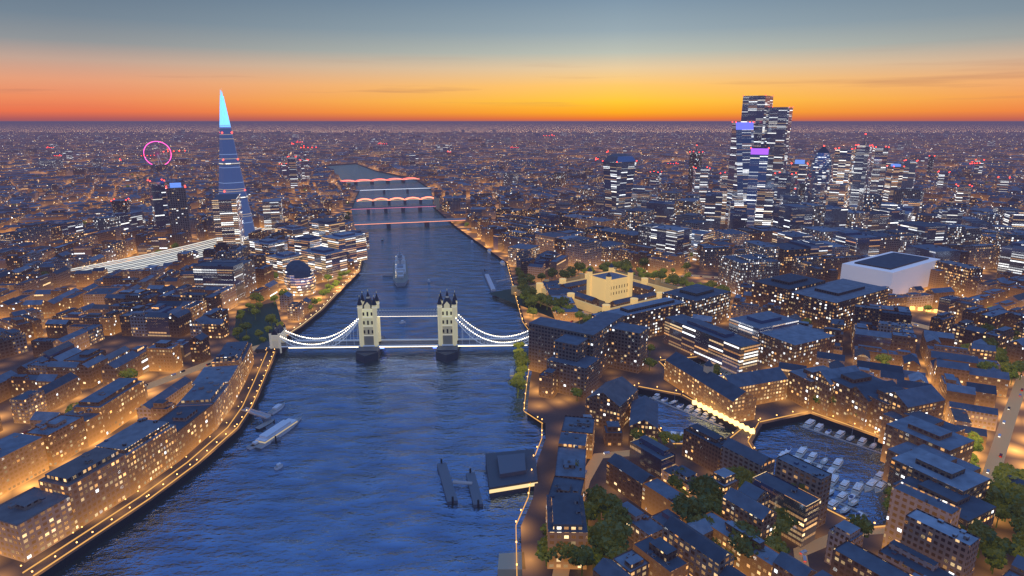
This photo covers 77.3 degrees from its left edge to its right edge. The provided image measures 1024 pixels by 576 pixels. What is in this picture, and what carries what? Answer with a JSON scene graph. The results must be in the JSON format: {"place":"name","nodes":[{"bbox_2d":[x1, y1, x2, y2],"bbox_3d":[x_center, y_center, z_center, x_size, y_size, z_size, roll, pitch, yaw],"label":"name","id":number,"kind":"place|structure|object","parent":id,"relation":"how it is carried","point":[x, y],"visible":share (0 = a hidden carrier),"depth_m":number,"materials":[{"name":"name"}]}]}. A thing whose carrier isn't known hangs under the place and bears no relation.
{"place":"outdoors","nodes":[
{"label":"outdoors","id":0,"kind":"place"},
{"bbox_2d":[53,164,887,575],"bbox_3d":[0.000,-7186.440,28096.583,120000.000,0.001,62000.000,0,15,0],"label":"river water","id":1,"kind":"structure","parent":0,"point":[359,452],"depth_m":499.41,"materials":[{"name":"blue liquid"}]},
{"bbox_2d":[359,272,392,276],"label":"belfast gangway","id":2,"kind":"object","parent":1,"relation":"on","point":[381,273],"visible":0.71,"depth_m":1048.77,"materials":[{"name":"grey metal"}]},
{"bbox_2d":[241,212,537,575],"bbox_3d":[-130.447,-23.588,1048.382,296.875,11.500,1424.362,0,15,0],"label":"river craft and piers","id":3,"kind":"object","parent":1,"relation":"on","point":[510,472],"visible":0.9,"depth_m":457.80,"materials":[{"name":"grey metal"}]},
{"bbox_2d":[393,244,407,286],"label":"ship","id":4,"kind":"object","parent":1,"relation":"on","point":[400,273],"visible":0.99,"depth_m":1039.48},
{"bbox_2d":[649,397,886,515],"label":"dock pontoons","id":5,"kind":"object","parent":1,"relation":"on","point":[838,489],"visible":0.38,"depth_m":515.38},
{"bbox_2d":[795,446,806,456],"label":"yacht","id":6,"kind":"object","parent":1,"relation":"on","point":[801,451],"visible":0.98,"depth_m":491.83,"materials":[{"name":"white plastic"}]},
{"bbox_2d":[803,419,815,427],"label":"yacht","id":7,"kind":"object","parent":1,"relation":"on","point":[808,423],"visible":1,"depth_m":538.54,"materials":[{"name":"white plastic"}]},
{"bbox_2d":[807,452,817,460],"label":"yacht","id":8,"kind":"object","parent":1,"relation":"on","point":[812,456],"visible":0.98,"depth_m":485.66,"materials":[{"name":"white plastic"}]},
{"bbox_2d":[828,499,839,508],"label":"yacht","id":9,"kind":"object","parent":1,"relation":"on","point":[833,503],"visible":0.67,"depth_m":425.31,"materials":[{"name":"white plastic"}]},
{"bbox_2d":[831,473,838,486],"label":"yacht","id":10,"kind":"object","parent":1,"relation":"on","point":[835,477],"visible":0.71,"depth_m":454.50,"materials":[{"name":"white plastic"}]},
{"bbox_2d":[831,457,843,469],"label":"yacht","id":11,"kind":"object","parent":1,"relation":"on","point":[837,463],"visible":0.95,"depth_m":475.06,"materials":[{"name":"white plastic"}]},
{"bbox_2d":[834,430,844,437],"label":"yacht","id":12,"kind":"object","parent":1,"relation":"on","point":[839,433],"visible":1,"depth_m":520.03,"materials":[{"name":"white plastic"}]},
{"bbox_2d":[835,491,848,501],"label":"yacht","id":13,"kind":"object","parent":1,"relation":"on","point":[841,496],"visible":0.97,"depth_m":433.86,"materials":[{"name":"white plastic"}]},
{"bbox_2d":[838,480,849,489],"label":"yacht","id":14,"kind":"object","parent":1,"relation":"on","point":[844,484],"visible":1,"depth_m":447.66,"materials":[{"name":"white plastic"}]},
{"bbox_2d":[840,492,850,514],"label":"yacht","id":15,"kind":"object","parent":1,"relation":"on","point":[845,509],"visible":0.94,"depth_m":420.41,"materials":[{"name":"white plastic"}]},
{"bbox_2d":[847,483,858,506],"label":"yacht","id":16,"kind":"object","parent":1,"relation":"on","point":[853,503],"visible":1,"depth_m":428.46,"materials":[{"name":"white plastic"}]},
{"bbox_2d":[851,481,863,494],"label":"yacht","id":17,"kind":"object","parent":1,"relation":"on","point":[859,487],"visible":1,"depth_m":443.27,"materials":[{"name":"white plastic"}]},
{"bbox_2d":[857,437,866,445],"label":"yacht","id":18,"kind":"object","parent":1,"relation":"on","point":[862,441],"visible":1,"depth_m":508.25,"materials":[{"name":"white plastic"}]},
{"bbox_2d":[864,478,878,491],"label":"yacht","id":19,"kind":"object","parent":1,"relation":"on","point":[870,484],"visible":0.93,"depth_m":447.83,"materials":[{"name":"white plastic"}]},
{"bbox_2d":[873,471,883,480],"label":"yacht","id":20,"kind":"object","parent":1,"relation":"on","point":[878,476],"visible":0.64,"depth_m":458.66,"materials":[{"name":"white plastic"}]},
{"bbox_2d":[874,481,886,492],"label":"yacht","id":21,"kind":"object","parent":1,"relation":"on","point":[880,486],"visible":1,"depth_m":445.80,"materials":[{"name":"white plastic"}]},
{"bbox_2d":[0,121,1023,575],"bbox_3d":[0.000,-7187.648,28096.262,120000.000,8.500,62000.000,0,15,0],"label":"ground","id":22,"kind":"structure","parent":0,"point":[554,411],"depth_m":616.54,"materials":[{"name":"grey"}]},
{"bbox_2d":[118,368,137,377],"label":"tree","id":23,"kind":"object","parent":22,"relation":"on","point":[130,372],"visible":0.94,"depth_m":598.33,"materials":[{"name":"green plant"}]},
{"bbox_2d":[255,289,528,363],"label":"suspension bridge","id":24,"kind":"structure","parent":22,"relation":"on","point":[371,343],"depth_m":697.04,"materials":[{"name":"beige stone"}]},
{"bbox_2d":[334,177,465,228],"bbox_3d":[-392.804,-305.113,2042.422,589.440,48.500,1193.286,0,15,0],"label":"bridges","id":25,"kind":"structure","parent":22,"relation":"on","point":[436,205],"depth_m":1774.70,"materials":[{"name":"grey concrete"}]},
{"bbox_2d":[9,95,1010,575],"bbox_3d":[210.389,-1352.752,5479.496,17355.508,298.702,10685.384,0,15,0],"label":"city lamps","id":26,"kind":"object","parent":22,"relation":"on","point":[723,417],"visible":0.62,"depth_m":528.84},
{"bbox_2d":[0,129,1023,575],"bbox_3d":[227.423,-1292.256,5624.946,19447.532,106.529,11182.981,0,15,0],"label":"city buildings","id":27,"kind":"structure","parent":22,"relation":"on","point":[198,299],"depth_m":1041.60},
{"bbox_2d":[48,141,979,184],"bbox_3d":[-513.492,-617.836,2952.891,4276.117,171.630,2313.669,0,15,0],"label":"tower cranes","id":28,"kind":"object","parent":22,"relation":"on","point":[380,155],"visible":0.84,"depth_m":2215.83},
{"bbox_2d":[507,377,525,397],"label":"tree","id":29,"kind":"object","parent":22,"relation":"on","point":[517,383],"visible":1,"depth_m":575.36,"materials":[{"name":"green plant"}]},
{"bbox_2d":[513,351,528,359],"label":"tree","id":30,"kind":"object","parent":22,"relation":"on","point":[517,353],"visible":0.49,"depth_m":635.56,"materials":[{"name":"green plant"}]},
{"bbox_2d":[516,366,527,375],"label":"tree","id":31,"kind":"object","parent":22,"relation":"on","point":[524,369],"visible":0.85,"depth_m":614.46,"materials":[{"name":"green plant"}]},
{"bbox_2d":[20,270,1023,575],"bbox_3d":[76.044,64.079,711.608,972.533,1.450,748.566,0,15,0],"label":"lawns and roads","id":32,"kind":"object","parent":22,"relation":"on","point":[1000,446],"visible":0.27,"depth_m":576.92,"materials":[{"name":"green plant"}]},
{"bbox_2d":[238,322,251,334],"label":"tree","id":33,"kind":"object","parent":32,"relation":"on","point":[246,325],"visible":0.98,"depth_m":743.31,"materials":[{"name":"green plant"}]},
{"bbox_2d":[250,292,261,302],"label":"tree","id":34,"kind":"object","parent":32,"relation":"on","point":[254,295],"visible":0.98,"depth_m":855.01,"materials":[{"name":"green plant"}]},
{"bbox_2d":[265,314,277,328],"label":"tree","id":35,"kind":"object","parent":32,"relation":"on","point":[270,317],"visible":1,"depth_m":764.23,"materials":[{"name":"green plant"}]},
{"bbox_2d":[526,286,536,294],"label":"tree","id":36,"kind":"object","parent":32,"relation":"on","point":[533,291],"visible":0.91,"depth_m":865.11,"materials":[{"name":"green plant"}]},
{"bbox_2d":[547,268,557,280],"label":"tree","id":37,"kind":"object","parent":32,"relation":"on","point":[551,272],"visible":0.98,"depth_m":971.05,"materials":[{"name":"green plant"}]},
{"bbox_2d":[546,297,560,314],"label":"tree","id":38,"kind":"object","parent":32,"relation":"on","point":[551,302],"visible":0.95,"depth_m":817.74,"materials":[{"name":"green plant"}]},
{"bbox_2d":[558,296,570,305],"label":"tree","id":39,"kind":"object","parent":32,"relation":"on","point":[564,301],"visible":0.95,"depth_m":819.86,"materials":[{"name":"green plant"}]},
{"bbox_2d":[654,271,666,281],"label":"tree","id":40,"kind":"object","parent":32,"relation":"on","point":[660,274],"visible":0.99,"depth_m":970.17,"materials":[{"name":"green plant"}]},
{"bbox_2d":[515,355,530,366],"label":"tree","id":41,"kind":"object","parent":22,"relation":"on","point":[521,360],"visible":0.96,"depth_m":623.58,"materials":[{"name":"green plant"}]},
{"bbox_2d":[523,297,536,313],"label":"tree","id":42,"kind":"object","parent":22,"relation":"on","point":[532,301],"visible":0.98,"depth_m":825.04,"materials":[{"name":"green plant"}]},
{"bbox_2d":[535,535,552,565],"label":"tree","id":43,"kind":"object","parent":22,"relation":"on","point":[542,553],"visible":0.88,"depth_m":356.97,"materials":[{"name":"green plant"}]},
{"bbox_2d":[111,90,1009,244],"bbox_3d":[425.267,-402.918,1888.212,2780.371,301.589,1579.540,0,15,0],"label":"skyscrapers","id":44,"kind":"structure","parent":22,"relation":"on","point":[762,127],"depth_m":1463.14,"materials":[{"name":"glass"}]},
{"bbox_2d":[552,541,574,560],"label":"tree","id":45,"kind":"object","parent":22,"relation":"on","point":[564,549],"visible":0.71,"depth_m":352.93,"materials":[{"name":"green plant"}]},
{"bbox_2d":[570,387,582,396],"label":"tree","id":46,"kind":"object","parent":22,"relation":"on","point":[577,392],"visible":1,"depth_m":569.39,"materials":[{"name":"green plant"}]},
{"bbox_2d":[568,545,595,575],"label":"tree","id":47,"kind":"object","parent":22,"relation":"on","point":[582,555],"visible":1,"depth_m":346.80,"materials":[{"name":"green plant"}]},
{"bbox_2d":[584,501,599,524],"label":"tree","id":48,"kind":"object","parent":22,"relation":"on","point":[591,516],"visible":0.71,"depth_m":387.99,"materials":[{"name":"green plant"}]},
{"bbox_2d":[586,548,602,570],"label":"tree","id":49,"kind":"object","parent":22,"relation":"on","point":[597,561],"visible":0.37,"depth_m":354.38,"materials":[{"name":"green plant"}]},
{"bbox_2d":[583,484,606,518],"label":"tree","id":50,"kind":"object","parent":22,"relation":"on","point":[599,489],"visible":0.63,"depth_m":399.68,"materials":[{"name":"green plant"}]},
{"bbox_2d":[585,491,613,519],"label":"tree","id":51,"kind":"object","parent":22,"relation":"on","point":[600,501],"visible":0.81,"depth_m":392.69,"materials":[{"name":"green plant"}]},
{"bbox_2d":[588,527,613,553],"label":"tree","id":52,"kind":"object","parent":22,"relation":"on","point":[599,543],"visible":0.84,"depth_m":356.58,"materials":[{"name":"green plant"}]},
{"bbox_2d":[588,521,613,540],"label":"tree","id":53,"kind":"object","parent":22,"relation":"on","point":[596,526],"visible":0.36,"depth_m":363.66,"materials":[{"name":"green plant"}]},
{"bbox_2d":[596,533,621,558],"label":"tree","id":54,"kind":"object","parent":22,"relation":"on","point":[611,542],"visible":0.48,"depth_m":356.47,"materials":[{"name":"green plant"}]},
{"bbox_2d":[602,493,622,515],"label":"tree","id":55,"kind":"object","parent":22,"relation":"on","point":[615,498],"visible":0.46,"depth_m":393.29,"materials":[{"name":"green plant"}]},
{"bbox_2d":[600,524,628,550],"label":"tree","id":56,"kind":"object","parent":22,"relation":"on","point":[623,541],"visible":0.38,"depth_m":360.16,"materials":[{"name":"green plant"}]},
{"bbox_2d":[604,546,627,559],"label":"tree","id":57,"kind":"object","parent":22,"relation":"on","point":[612,552],"visible":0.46,"depth_m":350.20,"materials":[{"name":"green plant"}]},
{"bbox_2d":[601,520,632,549],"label":"tree","id":58,"kind":"object","parent":22,"relation":"on","point":[623,527],"visible":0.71,"depth_m":362.39,"materials":[{"name":"green plant"}]},
{"bbox_2d":[604,504,632,524],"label":"tree","id":59,"kind":"object","parent":22,"relation":"on","point":[620,513],"visible":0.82,"depth_m":377.54,"materials":[{"name":"green plant"}]},
{"bbox_2d":[629,427,645,438],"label":"tree","id":60,"kind":"object","parent":22,"relation":"on","point":[637,434],"visible":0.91,"depth_m":488.69,"materials":[{"name":"green plant"}]},
{"bbox_2d":[639,257,649,268],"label":"tree","id":61,"kind":"object","parent":22,"relation":"on","point":[643,261],"visible":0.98,"depth_m":1047.51,"materials":[{"name":"green plant"}]},
{"bbox_2d":[643,357,657,370],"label":"tree","id":62,"kind":"object","parent":22,"relation":"on","point":[649,362],"visible":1,"depth_m":637.89,"materials":[{"name":"green plant"}]},
{"bbox_2d":[658,431,672,445],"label":"tree","id":63,"kind":"object","parent":22,"relation":"on","point":[667,435],"visible":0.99,"depth_m":486.76,"materials":[{"name":"green plant"}]},
{"bbox_2d":[667,467,686,488],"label":"tree","id":64,"kind":"object","parent":22,"relation":"on","point":[674,480],"visible":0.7,"depth_m":415.73,"materials":[{"name":"green plant"}]},
{"bbox_2d":[672,433,681,447],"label":"tree","id":65,"kind":"object","parent":22,"relation":"on","point":[677,437],"visible":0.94,"depth_m":488.31,"materials":[{"name":"green plant"}]},
{"bbox_2d":[672,492,705,523],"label":"tree","id":66,"kind":"object","parent":22,"relation":"on","point":[682,507],"visible":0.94,"depth_m":379.78,"materials":[{"name":"green plant"}]},
{"bbox_2d":[688,513,714,524],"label":"tree","id":67,"kind":"object","parent":22,"relation":"on","point":[698,517],"visible":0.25,"depth_m":373.23,"materials":[{"name":"green plant"}]},
{"bbox_2d":[687,473,721,497],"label":"tree","id":68,"kind":"object","parent":22,"relation":"on","point":[700,480],"visible":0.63,"depth_m":403.12,"materials":[{"name":"green plant"}]},
{"bbox_2d":[691,478,723,498],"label":"tree","id":69,"kind":"object","parent":22,"relation":"on","point":[706,488],"visible":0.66,"depth_m":398.65,"materials":[{"name":"green plant"}]},
{"bbox_2d":[695,494,722,514],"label":"tree","id":70,"kind":"object","parent":22,"relation":"on","point":[711,504],"visible":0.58,"depth_m":387.20,"materials":[{"name":"green plant"}]},
{"bbox_2d":[703,493,721,507],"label":"tree","id":71,"kind":"object","parent":22,"relation":"on","point":[715,495],"visible":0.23,"depth_m":393.81,"materials":[{"name":"green plant"}]},
{"bbox_2d":[713,363,720,374],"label":"tree","id":72,"kind":"object","parent":22,"relation":"on","point":[717,371],"visible":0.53,"depth_m":609.70,"materials":[{"name":"green plant"}]},
{"bbox_2d":[735,471,751,484],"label":"tree","id":73,"kind":"object","parent":22,"relation":"on","point":[741,473],"visible":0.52,"depth_m":417.15,"materials":[{"name":"green plant"}]},
{"bbox_2d":[727,530,764,558],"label":"tree","id":74,"kind":"object","parent":22,"relation":"on","point":[740,548],"visible":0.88,"depth_m":350.31,"materials":[{"name":"green plant"}]},
{"bbox_2d":[731,520,760,538],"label":"tree","id":75,"kind":"object","parent":22,"relation":"on","point":[744,525],"visible":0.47,"depth_m":361.33,"materials":[{"name":"green plant"}]},
{"bbox_2d":[764,536,790,553],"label":"tree","id":76,"kind":"object","parent":22,"relation":"on","point":[776,544],"visible":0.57,"depth_m":356.49,"materials":[{"name":"green plant"}]},
{"bbox_2d":[770,516,790,539],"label":"tree","id":77,"kind":"object","parent":22,"relation":"on","point":[783,527],"visible":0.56,"depth_m":371.83,"materials":[{"name":"green plant"}]},
{"bbox_2d":[777,506,800,527],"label":"tree","id":78,"kind":"object","parent":22,"relation":"on","point":[793,521],"visible":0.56,"depth_m":377.81,"materials":[{"name":"green plant"}]},
{"bbox_2d":[846,514,874,537],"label":"tree","id":79,"kind":"object","parent":22,"relation":"on","point":[864,524],"visible":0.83,"depth_m":371.67,"materials":[{"name":"green plant"}]},
{"bbox_2d":[874,353,891,363],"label":"tree","id":80,"kind":"object","parent":22,"relation":"on","point":[881,358],"visible":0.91,"depth_m":636.98,"materials":[{"name":"green plant"}]},
{"bbox_2d":[882,496,889,510],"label":"tree","id":81,"kind":"object","parent":22,"relation":"on","point":[885,503],"visible":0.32,"depth_m":405.93,"materials":[{"name":"green plant"}]},
{"bbox_2d":[959,518,987,532],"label":"tree","id":82,"kind":"object","parent":22,"relation":"on","point":[976,521],"visible":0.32,"depth_m":365.41,"materials":[{"name":"green plant"}]},
{"bbox_2d":[967,431,983,442],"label":"tree","id":83,"kind":"object","parent":22,"relation":"on","point":[977,437],"visible":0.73,"depth_m":485.99,"materials":[{"name":"green plant"}]},
{"bbox_2d":[962,524,990,549],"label":"tree","id":84,"kind":"object","parent":22,"relation":"on","point":[982,536],"visible":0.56,"depth_m":359.50,"materials":[{"name":"green plant"}]},
{"bbox_2d":[971,438,983,451],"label":"tree","id":85,"kind":"object","parent":22,"relation":"on","point":[978,446],"visible":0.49,"depth_m":470.79,"materials":[{"name":"green plant"}]},
{"bbox_2d":[975,524,999,557],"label":"tree","id":86,"kind":"object","parent":22,"relation":"on","point":[991,532],"visible":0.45,"depth_m":360.94,"materials":[{"name":"green plant"}]},
{"bbox_2d":[976,360,998,368],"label":"tree","id":87,"kind":"object","parent":22,"relation":"on","point":[982,365],"visible":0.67,"depth_m":607.66,"materials":[{"name":"green plant"}]},
{"bbox_2d":[981,322,995,329],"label":"tree","id":88,"kind":"object","parent":22,"relation":"on","point":[988,326],"visible":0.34,"depth_m":718.04,"materials":[{"name":"green plant"}]},
{"bbox_2d":[982,337,998,348],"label":"tree","id":89,"kind":"object","parent":22,"relation":"on","point":[993,341],"visible":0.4,"depth_m":656.53,"materials":[{"name":"green plant"}]},
{"bbox_2d":[984,558,1003,573],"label":"tree","id":90,"kind":"object","parent":22,"relation":"on","point":[993,564],"visible":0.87,"depth_m":351.53,"materials":[{"name":"green plant"}]},
{"bbox_2d":[982,547,1007,570],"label":"tree","id":91,"kind":"object","parent":22,"relation":"on","point":[991,553],"visible":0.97,"depth_m":353.38,"materials":[{"name":"green plant"}]},
{"bbox_2d":[981,485,1010,511],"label":"tree","id":92,"kind":"object","parent":22,"relation":"on","point":[994,491],"visible":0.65,"depth_m":394.59,"materials":[{"name":"green plant"}]},
{"bbox_2d":[981,537,1015,556],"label":"tree","id":93,"kind":"object","parent":22,"relation":"on","point":[1005,545],"visible":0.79,"depth_m":356.76,"materials":[{"name":"green plant"}]},
{"bbox_2d":[989,478,1014,490],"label":"tree","id":94,"kind":"object","parent":22,"relation":"on","point":[1003,484],"visible":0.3,"depth_m":410.42,"materials":[{"name":"green plant"}]},
{"bbox_2d":[995,352,1009,362],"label":"tree","id":95,"kind":"object","parent":22,"relation":"on","point":[1002,357],"visible":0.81,"depth_m":630.99,"materials":[{"name":"green plant"}]},
{"bbox_2d":[995,504,1012,527],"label":"tree","id":96,"kind":"object","parent":22,"relation":"on","point":[1000,514],"visible":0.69,"depth_m":390.18,"materials":[{"name":"green plant"}]},
{"bbox_2d":[991,465,1020,480],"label":"tree","id":97,"kind":"object","parent":22,"relation":"on","point":[995,472],"visible":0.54,"depth_m":427.88,"materials":[{"name":"green plant"}]},
{"bbox_2d":[999,361,1013,371],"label":"tree","id":98,"kind":"object","parent":22,"relation":"on","point":[1005,366],"visible":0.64,"depth_m":615.40,"materials":[{"name":"green plant"}]},
{"bbox_2d":[991,488,1023,520],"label":"tree","id":99,"kind":"object","parent":22,"relation":"on","point":[1011,492],"visible":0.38,"depth_m":396.50,"materials":[{"name":"green plant"}]},
{"bbox_2d":[996,462,1019,473],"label":"tree","id":100,"kind":"object","parent":22,"relation":"on","point":[1007,465],"visible":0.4,"depth_m":431.30,"materials":[{"name":"green plant"}]},
{"bbox_2d":[996,473,1022,482],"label":"tree","id":101,"kind":"object","parent":22,"relation":"on","point":[1001,477],"visible":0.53,"depth_m":420.33,"materials":[{"name":"green plant"}]},
{"bbox_2d":[1009,371,1018,384],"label":"tree","id":102,"kind":"object","parent":22,"relation":"on","point":[1013,374],"visible":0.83,"depth_m":604.01,"materials":[{"name":"green plant"}]},
{"bbox_2d":[1007,500,1023,529],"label":"tree","id":103,"kind":"object","parent":22,"relation":"on","point":[1017,510],"visible":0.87,"depth_m":384.52,"materials":[{"name":"green plant"}]},
{"bbox_2d":[1007,482,1023,492],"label":"tree","id":104,"kind":"object","parent":22,"relation":"on","point":[1019,487],"visible":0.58,"depth_m":405.19,"materials":[{"name":"green plant"}]},
{"bbox_2d":[1008,546,1023,557],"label":"tree","id":105,"kind":"object","parent":22,"relation":"on","point":[1016,551],"visible":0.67,"depth_m":359.20,"materials":[{"name":"green plant"}]},
{"bbox_2d":[1009,515,1023,532],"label":"tree","id":106,"kind":"object","parent":22,"relation":"on","point":[1016,523],"visible":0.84,"depth_m":375.81,"materials":[{"name":"green plant"}]},
{"bbox_2d":[1011,531,1023,551],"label":"tree","id":107,"kind":"object","parent":22,"relation":"on","point":[1017,538],"visible":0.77,"depth_m":365.59,"materials":[{"name":"green plant"}]},
{"bbox_2d":[1012,360,1023,379],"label":"tree","id":108,"kind":"object","parent":22,"relation":"on","point":[1020,363],"visible":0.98,"depth_m":616.26,"materials":[{"name":"green plant"}]},
{"bbox_2d":[0,0,1023,120],"label":"sky","id":109,"kind":"structure","parent":0,"point":[61,60],"materials":[{"name":"orange"}]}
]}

